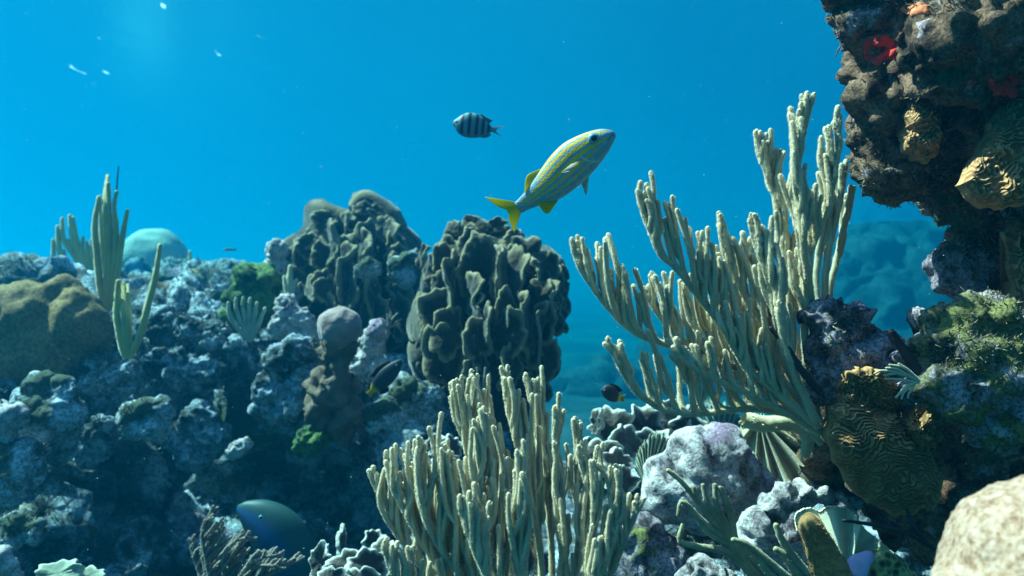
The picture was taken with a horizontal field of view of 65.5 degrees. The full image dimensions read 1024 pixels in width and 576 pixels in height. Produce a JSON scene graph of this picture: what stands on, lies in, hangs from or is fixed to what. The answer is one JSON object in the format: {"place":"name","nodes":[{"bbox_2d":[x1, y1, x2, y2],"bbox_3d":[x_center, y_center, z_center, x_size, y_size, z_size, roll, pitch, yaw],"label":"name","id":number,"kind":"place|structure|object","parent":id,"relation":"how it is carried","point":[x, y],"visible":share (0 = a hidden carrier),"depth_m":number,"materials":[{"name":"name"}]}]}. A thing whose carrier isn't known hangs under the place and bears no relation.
{"place":"outdoors","nodes":[
{"label":"outdoors","id":0,"kind":"place"},
{"bbox_2d":[0,251,535,575],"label":"reef slope","id":1,"kind":"structure","parent":0,"point":[177,505],"depth_m":3.01,"materials":[{"name":"grey stone"}]},
{"bbox_2d":[0,399,31,443],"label":"rock","id":2,"kind":"object","parent":1,"relation":"on","point":[14,418],"visible":0.92,"depth_m":2.18,"materials":[{"name":"stone"}]},
{"bbox_2d":[0,436,47,512],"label":"rock","id":3,"kind":"object","parent":1,"relation":"on","point":[18,457],"visible":0.95,"depth_m":2.16,"materials":[{"name":"stone"}]},
{"bbox_2d":[9,369,88,466],"bbox_3d":[-1.374,0.385,2.345,0.249,0.289,0.167,0,0,0],"label":"rock","id":4,"kind":"object","parent":1,"relation":"on","point":[54,402],"visible":0.75,"depth_m":2.31,"materials":[{"name":"grey stone"}]},
{"bbox_2d":[0,273,113,386],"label":"coral mound","id":5,"kind":"object","parent":1,"relation":"on","point":[73,313],"visible":0.72,"depth_m":2.65,"materials":[{"name":"brown stone"}]},
{"bbox_2d":[34,559,106,575],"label":"leaf coral","id":6,"kind":"object","parent":1,"relation":"on","point":[63,567],"visible":1,"depth_m":1.50},
{"bbox_2d":[51,214,93,270],"bbox_3d":[-2.302,-0.197,4.199,0.266,0.385,0.043,0,0,0],"label":"sea rod","id":7,"kind":"object","parent":1,"relation":"on","point":[73,245],"visible":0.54,"depth_m":4.19,"materials":[{"name":"green plant"}]},
{"bbox_2d":[71,413,115,469],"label":"rock","id":8,"kind":"object","parent":1,"relation":"on","point":[95,448],"visible":0.88,"depth_m":2.47,"materials":[{"name":"stone"}]},
{"bbox_2d":[91,174,128,310],"bbox_3d":[-1.510,-0.169,2.960,0.115,0.518,0.251,0,0,-38],"label":"sea rod","id":9,"kind":"object","parent":1,"relation":"on","point":[108,242],"visible":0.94,"depth_m":2.89,"materials":[{"name":"green plant"}]},
{"bbox_2d":[116,166,118,204],"bbox_3d":[-1.494,-0.210,3.000,0.028,0.501,0.011,0,0,0],"label":"sea whip","id":10,"kind":"object","parent":9,"relation":"attached to","point":[117,179],"visible":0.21,"depth_m":3.00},
{"bbox_2d":[74,351,145,398],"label":"rock","id":11,"kind":"object","parent":1,"relation":"on","point":[112,371],"visible":0.92,"depth_m":2.65,"materials":[{"name":"grey stone"}]},
{"bbox_2d":[112,243,161,358],"bbox_3d":[-1.203,0.042,2.515,0.195,0.365,0.098,0,0,34],"label":"sea rod","id":12,"kind":"object","parent":1,"relation":"on","point":[122,318],"visible":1,"depth_m":2.49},
{"bbox_2d":[115,394,175,443],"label":"rock","id":13,"kind":"object","parent":1,"relation":"on","point":[161,413],"visible":0.99,"depth_m":2.42,"materials":[{"name":"stone"}]},
{"bbox_2d":[152,256,187,272],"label":"rock","id":14,"kind":"object","parent":1,"relation":"on","point":[165,263],"visible":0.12,"depth_m":8.35,"materials":[{"name":"grey stone"}]},
{"bbox_2d":[141,346,229,393],"bbox_3d":[-1.188,0.298,2.906,0.317,0.174,0.167,0,0,0],"label":"rock","id":15,"kind":"object","parent":1,"relation":"on","point":[180,368],"visible":1,"depth_m":2.86,"materials":[{"name":"stone"}]},
{"bbox_2d":[159,399,232,473],"bbox_3d":[-1.113,0.524,2.798,0.262,0.270,0.176,0,0,0],"label":"rock","id":16,"kind":"object","parent":1,"relation":"on","point":[199,440],"visible":0.95,"depth_m":2.75,"materials":[{"name":"stone"}]},
{"bbox_2d":[188,250,205,263],"bbox_3d":[-1.982,-0.042,5.001,0.138,0.389,0.050,0,0,0],"label":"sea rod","id":17,"kind":"object","parent":1,"relation":"on","point":[189,255],"visible":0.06,"depth_m":4.99,"materials":[{"name":"green plant"}]},
{"bbox_2d":[145,311,262,380],"bbox_3d":[-1.132,0.221,2.993,0.481,0.268,0.164,0,0,0],"label":"rock","id":18,"kind":"object","parent":1,"relation":"on","point":[243,353],"visible":0.81,"depth_m":2.95,"materials":[{"name":"stone"}]},
{"bbox_2d":[224,436,253,460],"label":"rock","id":19,"kind":"object","parent":1,"relation":"on","point":[239,448],"visible":1,"depth_m":2.48,"materials":[{"name":"grey stone"}]},
{"bbox_2d":[226,296,266,342],"bbox_3d":[-0.934,0.111,2.800,0.143,0.164,0.024,0,0,0],"label":"sea fan","id":20,"kind":"object","parent":1,"relation":"on","point":[250,325],"visible":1,"depth_m":2.79},
{"bbox_2d":[218,262,282,333],"bbox_3d":[-0.997,0.049,3.105,0.281,0.301,0.169,0,0,0],"label":"algae lump","id":21,"kind":"object","parent":1,"relation":"on","point":[261,283],"visible":0.64,"depth_m":3.05,"materials":[{"name":"green plant"}]},
{"bbox_2d":[247,332,321,426],"bbox_3d":[-0.731,0.299,2.600,0.259,0.309,0.154,0,0,0],"label":"rock","id":22,"kind":"object","parent":1,"relation":"on","point":[278,393],"visible":0.83,"depth_m":2.55,"materials":[{"name":"stone"}]},
{"bbox_2d":[282,265,297,293],"bbox_3d":[-0.835,-0.023,2.999,0.061,0.131,0.035,0,0,0],"label":"sea rod","id":23,"kind":"object","parent":1,"relation":"on","point":[289,284],"visible":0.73,"depth_m":2.99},
{"bbox_2d":[277,284,302,302],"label":"rock","id":24,"kind":"object","parent":1,"relation":"on","point":[298,293],"visible":0.07,"depth_m":3.18,"materials":[{"name":"stone"}]},
{"bbox_2d":[267,293,319,345],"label":"rock","id":25,"kind":"object","parent":1,"relation":"on","point":[289,316],"visible":0.83,"depth_m":2.76,"materials":[{"name":"grey stone"}]},
{"bbox_2d":[301,306,367,446],"bbox_3d":[-0.515,0.260,2.320,0.195,0.414,0.210,0,0,0],"label":"knob coral","id":26,"kind":"object","parent":1,"relation":"on","point":[334,407],"visible":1,"depth_m":2.27},
{"bbox_2d":[281,190,427,352],"bbox_3d":[-0.752,-0.067,3.578,0.711,0.770,0.802,0,0,0],"label":"plate coral","id":27,"kind":"object","parent":1,"relation":"on","point":[326,241],"visible":0.71,"depth_m":3.42},
{"bbox_2d":[264,238,291,275],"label":"rock","id":28,"kind":"object","parent":27,"relation":"on","point":[277,251],"visible":0.85,"depth_m":3.46,"materials":[{"name":"grey stone"}]},
{"bbox_2d":[353,256,382,278],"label":"rock","id":29,"kind":"object","parent":1,"relation":"on","point":[368,266],"visible":1,"depth_m":3.08,"materials":[{"name":"stone"}]},
{"bbox_2d":[381,313,401,333],"bbox_3d":[-0.378,0.111,2.500,0.065,0.066,0.011,0,0,0],"label":"sea rod","id":30,"kind":"object","parent":1,"relation":"on","point":[388,326],"visible":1,"depth_m":2.50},
{"bbox_2d":[0,251,928,575],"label":"turf algae","id":31,"kind":"object","parent":1,"relation":"on","point":[200,337],"visible":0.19,"depth_m":2.75,"materials":[{"name":"plant"}]},
{"bbox_2d":[0,544,24,575],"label":"rock","id":32,"kind":"object","parent":31,"relation":"on","point":[9,564],"visible":1,"depth_m":1.69,"materials":[{"name":"grey stone"}]},
{"bbox_2d":[0,510,46,550],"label":"rock","id":33,"kind":"object","parent":31,"relation":"on","point":[36,526],"visible":0.87,"depth_m":1.98,"materials":[{"name":"grey stone"}]},
{"bbox_2d":[34,467,68,495],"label":"rock","id":34,"kind":"object","parent":31,"relation":"on","point":[57,476],"visible":0.76,"depth_m":2.28,"materials":[{"name":"stone"}]},
{"bbox_2d":[121,229,187,267],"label":"brain coral","id":35,"kind":"object","parent":31,"relation":"on","point":[143,243],"visible":0.3,"depth_m":8.75},
{"bbox_2d":[211,258,245,263],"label":"rock","id":36,"kind":"object","parent":31,"relation":"on","point":[220,261],"visible":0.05,"depth_m":8.97,"materials":[{"name":"stone"}]},
{"bbox_2d":[188,505,304,575],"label":"sea plume","id":37,"kind":"object","parent":31,"relation":"on","point":[208,549],"visible":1,"depth_m":1.66,"materials":[{"name":"plant"}]},
{"bbox_2d":[291,425,334,457],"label":"rock","id":38,"kind":"object","parent":31,"relation":"on","point":[308,440],"visible":0.73,"depth_m":2.38,"materials":[{"name":"green stone"}]},
{"bbox_2d":[348,318,389,383],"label":"rock","id":39,"kind":"object","parent":31,"relation":"on","point":[368,360],"visible":0.64,"depth_m":2.56,"materials":[{"name":"grey stone"}]},
{"bbox_2d":[362,395,407,433],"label":"rock","id":40,"kind":"object","parent":31,"relation":"on","point":[385,412],"visible":0.94,"depth_m":2.31,"materials":[{"name":"stone"}]},
{"bbox_2d":[387,248,419,290],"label":"rock","id":41,"kind":"object","parent":31,"relation":"on","point":[401,268],"visible":0.89,"depth_m":3.27,"materials":[{"name":"stone"}]},
{"bbox_2d":[382,371,448,426],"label":"rock","id":42,"kind":"object","parent":31,"relation":"on","point":[404,387],"visible":0.75,"depth_m":2.46,"materials":[{"name":"stone"}]},
{"bbox_2d":[607,511,688,575],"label":"rock","id":43,"kind":"object","parent":31,"relation":"on","point":[653,547],"visible":0.67,"depth_m":1.41,"materials":[{"name":"grey stone"}]},
{"bbox_2d":[476,367,489,389],"bbox_3d":[-0.089,0.288,2.300,0.054,0.121,0.013,0,0,0],"label":"sea rod","id":44,"kind":"object","parent":1,"relation":"on","point":[484,380],"visible":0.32,"depth_m":2.30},
{"bbox_2d":[406,215,570,431],"bbox_3d":[-0.081,0.135,2.754,0.590,0.770,0.677,0,0,0],"label":"plate coral","id":45,"kind":"object","parent":1,"relation":"on","point":[481,301],"visible":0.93,"depth_m":2.59},
{"bbox_2d":[237,499,317,575],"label":"parrotfish","id":46,"kind":"object","parent":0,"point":[269,524],"visible":0.84,"depth_m":2.17,"materials":[{"name":"teal"}]},
{"bbox_2d":[366,359,401,397],"bbox_3d":[-0.337,0.240,2.100,0.096,0.103,0.017,0,0,0],"label":"damselfish","id":47,"kind":"object","parent":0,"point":[385,374],"visible":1,"depth_m":2.10,"materials":[{"name":"teal"}]},
{"bbox_2d":[0,0,933,279],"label":"water","id":48,"kind":"structure","parent":0,"point":[278,112],"depth_m":8.28,"materials":[{"name":"blue liquid"}]},
{"bbox_2d":[453,113,503,137],"bbox_3d":[-0.073,-0.357,1.750,0.116,0.056,0.021,0,0,0],"label":"barred fish","id":49,"kind":"object","parent":48,"relation":"in","point":[470,125],"visible":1,"depth_m":1.74},
{"bbox_2d":[3,17,943,565],"bbox_3d":[0.013,-0.063,1.897,3.821,2.111,2.594,0,0,0],"label":"plankton","id":50,"kind":"object","parent":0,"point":[535,275],"visible":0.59,"depth_m":1.39,"materials":[{"name":"grey"}]},
{"bbox_2d":[366,364,645,575],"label":"sea rod bush","id":51,"kind":"object","parent":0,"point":[457,533],"visible":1,"depth_m":0.97,"materials":[{"name":"plant"}]},
{"bbox_2d":[486,129,615,231],"bbox_3d":[0.049,-0.139,1.030,0.169,0.133,0.059,0,0,0],"label":"striped fish","id":52,"kind":"object","parent":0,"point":[570,165],"visible":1,"depth_m":1.03},
{"bbox_2d":[601,384,625,401],"bbox_3d":[0.204,0.211,1.600,0.051,0.038,0.012,0,0,0],"label":"damselfish","id":53,"kind":"object","parent":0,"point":[610,392],"visible":1,"depth_m":1.60,"materials":[{"name":"black"}]},
{"bbox_2d":[528,297,773,464],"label":"sea floor","id":54,"kind":"structure","parent":0,"point":[592,323],"depth_m":33.06,"materials":[{"name":"blue sand"}]},
{"bbox_2d":[567,280,749,298],"label":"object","id":55,"kind":"structure","parent":0,"point":[577,288],"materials":[{"name":"blue liquid"}]},
{"bbox_2d":[464,399,932,575],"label":"rock rubble","id":56,"kind":"object","parent":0,"point":[906,555],"visible":0.02,"depth_m":1.66,"materials":[{"name":"grey stone"}]},
{"bbox_2d":[308,523,400,575],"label":"blade coral","id":57,"kind":"object","parent":56,"relation":"on","point":[367,559],"visible":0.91,"depth_m":1.55},
{"bbox_2d":[425,433,462,466],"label":"blade coral","id":58,"kind":"object","parent":56,"relation":"on","point":[456,446],"visible":0.2,"depth_m":2.00},
{"bbox_2d":[572,436,640,499],"bbox_3d":[0.201,0.389,1.691,0.161,0.135,0.088,0,0,44],"label":"blade coral","id":59,"kind":"object","parent":56,"relation":"on","point":[613,454],"visible":0.4,"depth_m":1.67},
{"bbox_2d":[587,399,707,459],"bbox_3d":[0.363,0.359,1.971,0.346,0.150,0.205,0,0,-37],"label":"blade coral","id":60,"kind":"object","parent":56,"relation":"on","point":[634,429],"visible":0.65,"depth_m":1.95},
{"bbox_2d":[635,430,669,479],"bbox_3d":[0.298,0.352,1.655,0.106,0.118,0.052,0,0,28],"label":"sea fan","id":61,"kind":"object","parent":56,"relation":"on","point":[654,444],"visible":0.41,"depth_m":1.66},
{"bbox_2d":[640,421,776,535],"bbox_3d":[0.373,0.359,1.504,0.255,0.215,0.165,0,0,-21],"label":"boulder","id":62,"kind":"object","parent":56,"relation":"on","point":[718,454],"visible":0.69,"depth_m":1.45,"materials":[{"name":"grey stone"}]},
{"bbox_2d":[700,401,740,427],"bbox_3d":[0.519,0.363,2.098,0.171,0.140,0.064,0,0,18],"label":"sea fan","id":63,"kind":"object","parent":56,"relation":"on","point":[732,418],"visible":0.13,"depth_m":2.08},
{"bbox_2d":[674,552,736,575],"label":"rock","id":64,"kind":"object","parent":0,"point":[699,564],"visible":1,"depth_m":1.19,"materials":[{"name":"grey stone"}]},
{"bbox_2d":[666,468,766,575],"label":"sea rod","id":65,"kind":"object","parent":64,"relation":"on","point":[721,529],"visible":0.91,"depth_m":1.15,"materials":[{"name":"green plant"}]},
{"bbox_2d":[568,91,843,445],"bbox_3d":[0.263,-0.016,1.091,0.374,0.477,0.181,0,0,0],"label":"sea rod bush","id":66,"kind":"object","parent":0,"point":[756,361],"visible":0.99,"depth_m":1.05,"materials":[{"name":"beige plant"}]},
{"bbox_2d":[741,412,814,457],"bbox_3d":[0.403,0.221,1.200,0.113,0.071,0.034,0,0,0],"label":"coral root","id":67,"kind":"object","parent":66,"relation":"attached to","point":[759,423],"visible":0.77,"depth_m":1.19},
{"bbox_2d":[768,325,823,396],"bbox_3d":[0.364,0.093,1.020,0.071,0.092,0.013,0,0,0],"label":"twig","id":68,"kind":"object","parent":66,"relation":"attached to","point":[809,379],"visible":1,"depth_m":1.02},
{"bbox_2d":[549,220,953,398],"bbox_3d":[7.390,2.115,18.761,13.934,8.860,7.081,0,0,-30],"label":"reef","id":69,"kind":"object","parent":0,"point":[884,276],"visible":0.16,"depth_m":18.26},
{"bbox_2d":[758,515,802,575],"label":"rock","id":70,"kind":"object","parent":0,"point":[789,532],"visible":0.11,"depth_m":1.30,"materials":[{"name":"grey stone"}]},
{"bbox_2d":[794,505,889,561],"bbox_3d":[0.462,0.359,1.123,0.129,0.109,0.056,0,0,27],"label":"leaf coral","id":71,"kind":"object","parent":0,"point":[850,539],"visible":0.36,"depth_m":1.12},
{"bbox_2d":[796,294,904,405],"bbox_3d":[0.464,0.084,1.073,0.159,0.153,0.083,0,0,0],"label":"rock","id":72,"kind":"object","parent":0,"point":[816,316],"visible":0.7,"depth_m":1.05,"materials":[{"name":"grey stone"}]},
{"bbox_2d":[821,0,1023,294],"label":"reef overhang","id":73,"kind":"object","parent":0,"point":[950,60],"visible":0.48,"depth_m":1.08,"materials":[{"name":"brown stone"}]},
{"bbox_2d":[747,244,757,299],"bbox_3d":[0.458,0.001,1.502,0.045,0.202,0.025,0,0,0],"label":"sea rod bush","id":74,"kind":"object","parent":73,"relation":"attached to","point":[752,249],"visible":0.04,"depth_m":1.49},
{"bbox_2d":[731,523,810,575],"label":"sea rod","id":75,"kind":"object","parent":73,"relation":"attached to","point":[794,564],"visible":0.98,"depth_m":1.12,"materials":[{"name":"green plant"}]},
{"bbox_2d":[797,512,853,575],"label":"sponge","id":76,"kind":"object","parent":73,"relation":"attached to","point":[824,556],"visible":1,"depth_m":0.99},
{"bbox_2d":[847,551,873,575],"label":"sponge","id":77,"kind":"object","parent":73,"relation":"on","point":[860,563],"visible":0.81,"depth_m":1.03},
{"bbox_2d":[863,33,896,65],"bbox_3d":[0.501,-0.322,1.079,0.032,0.046,0.053,0,0,-40],"label":"sponge","id":78,"kind":"object","parent":73,"relation":"attached to","point":[889,52],"visible":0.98,"depth_m":1.08},
{"bbox_2d":[823,402,943,515],"bbox_3d":[0.485,0.224,1.044,0.170,0.165,0.102,0,0,-31],"label":"ridged plate coral","id":79,"kind":"object","parent":73,"relation":"hanging from","point":[879,460],"visible":0.99,"depth_m":1.01},
{"bbox_2d":[842,503,937,552],"bbox_3d":[0.476,0.301,1.000,0.122,0.064,0.008,0,0,0],"label":"twig","id":80,"kind":"object","parent":79,"relation":"attached to","point":[920,537],"visible":1,"depth_m":1.00,"materials":[{"name":"black wood"}]},
{"bbox_2d":[868,548,917,575],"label":"honeycomb coral","id":81,"kind":"object","parent":73,"relation":"attached to","point":[886,562],"visible":0.81,"depth_m":1.04},
{"bbox_2d":[777,0,1023,568],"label":"turf algae","id":82,"kind":"object","parent":73,"relation":"attached to","point":[944,237],"visible":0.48,"depth_m":1.08,"materials":[{"name":"plant"}]},
{"bbox_2d":[784,373,1023,566],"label":"rock","id":83,"kind":"object","parent":73,"relation":"attached to","point":[978,469],"visible":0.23,"depth_m":1.21,"materials":[{"name":"grey stone"}]},
{"bbox_2d":[738,420,803,481],"bbox_3d":[0.431,0.267,1.321,0.118,0.108,0.055,0,0,34],"label":"sea fan","id":84,"kind":"object","parent":83,"relation":"hanging from","point":[774,453],"visible":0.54,"depth_m":1.31},
{"bbox_2d":[736,477,858,572],"bbox_3d":[0.457,0.380,1.271,0.191,0.151,0.073,0,0,0],"label":"rock arch","id":85,"kind":"object","parent":83,"relation":"attached to","point":[780,503],"visible":0.59,"depth_m":1.25,"materials":[{"name":"grey stone"}]},
{"bbox_2d":[812,159,856,298],"bbox_3d":[0.527,-0.064,1.309,0.094,0.302,0.042,0,0,-24],"label":"sea rod bush","id":86,"kind":"object","parent":83,"relation":"on","point":[840,215],"visible":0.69,"depth_m":1.30,"materials":[{"name":"plant"}]},
{"bbox_2d":[810,481,865,510],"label":"rock","id":87,"kind":"object","parent":83,"relation":"on","point":[855,501],"visible":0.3,"depth_m":1.29,"materials":[{"name":"stone"}]},
{"bbox_2d":[900,2,928,17],"bbox_3d":[0.516,-0.359,1.030,0.023,0.040,0.063,0,0,0],"label":"sponge","id":88,"kind":"object","parent":73,"relation":"on","point":[918,9],"visible":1,"depth_m":1.01},
{"bbox_2d":[896,97,942,164],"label":"ridged plate coral","id":89,"kind":"object","parent":73,"relation":"attached to","point":[919,134],"visible":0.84,"depth_m":1.06},
{"bbox_2d":[888,289,1023,463],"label":"rock","id":90,"kind":"object","parent":73,"relation":"attached to","point":[984,409],"visible":0.94,"depth_m":0.98,"materials":[{"name":"stone"}]},
{"bbox_2d":[832,366,901,416],"bbox_3d":[0.468,0.148,1.040,0.114,0.094,0.074,0,0,-25],"label":"ridged plate coral","id":91,"kind":"object","parent":90,"relation":"attached to","point":[864,385],"visible":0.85,"depth_m":1.01},
{"bbox_2d":[874,363,920,399],"bbox_3d":[0.474,0.115,0.980,0.058,0.046,0.006,0,0,0],"label":"hydroid","id":92,"kind":"object","parent":90,"relation":"attached to","point":[912,383],"visible":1,"depth_m":0.98},
{"bbox_2d":[888,329,921,374],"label":"finger coral","id":93,"kind":"object","parent":90,"relation":"on","point":[910,360],"visible":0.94,"depth_m":0.99},
{"bbox_2d":[899,401,942,451],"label":"ridged plate coral","id":94,"kind":"object","parent":90,"relation":"hanging from","point":[922,429],"visible":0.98,"depth_m":1.00},
{"bbox_2d":[922,239,996,298],"bbox_3d":[0.678,-0.026,1.202,0.107,0.096,0.076,0,0,0],"label":"rock","id":95,"kind":"object","parent":73,"relation":"attached to","point":[940,274],"visible":0.72,"depth_m":1.18,"materials":[{"name":"stone"}]},
{"bbox_2d":[955,97,1023,210],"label":"ridged plate coral","id":96,"kind":"object","parent":73,"relation":"attached to","point":[992,176],"visible":1,"depth_m":0.99},
{"bbox_2d":[988,75,1021,98],"bbox_3d":[0.598,-0.250,0.984,0.079,0.029,0.041,0,0,-33],"label":"sponge","id":97,"kind":"object","parent":73,"relation":"attached to","point":[1008,88],"visible":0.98,"depth_m":0.98},
{"bbox_2d":[999,226,1023,309],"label":"ridged plate coral","id":98,"kind":"object","parent":73,"relation":"hanging from","point":[1012,270],"visible":0.35,"depth_m":1.12},
{"bbox_2d":[931,475,1023,575],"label":"rock","id":99,"kind":"object","parent":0,"point":[983,533],"visible":1,"depth_m":0.55,"materials":[{"name":"beige stone"}]}
]}

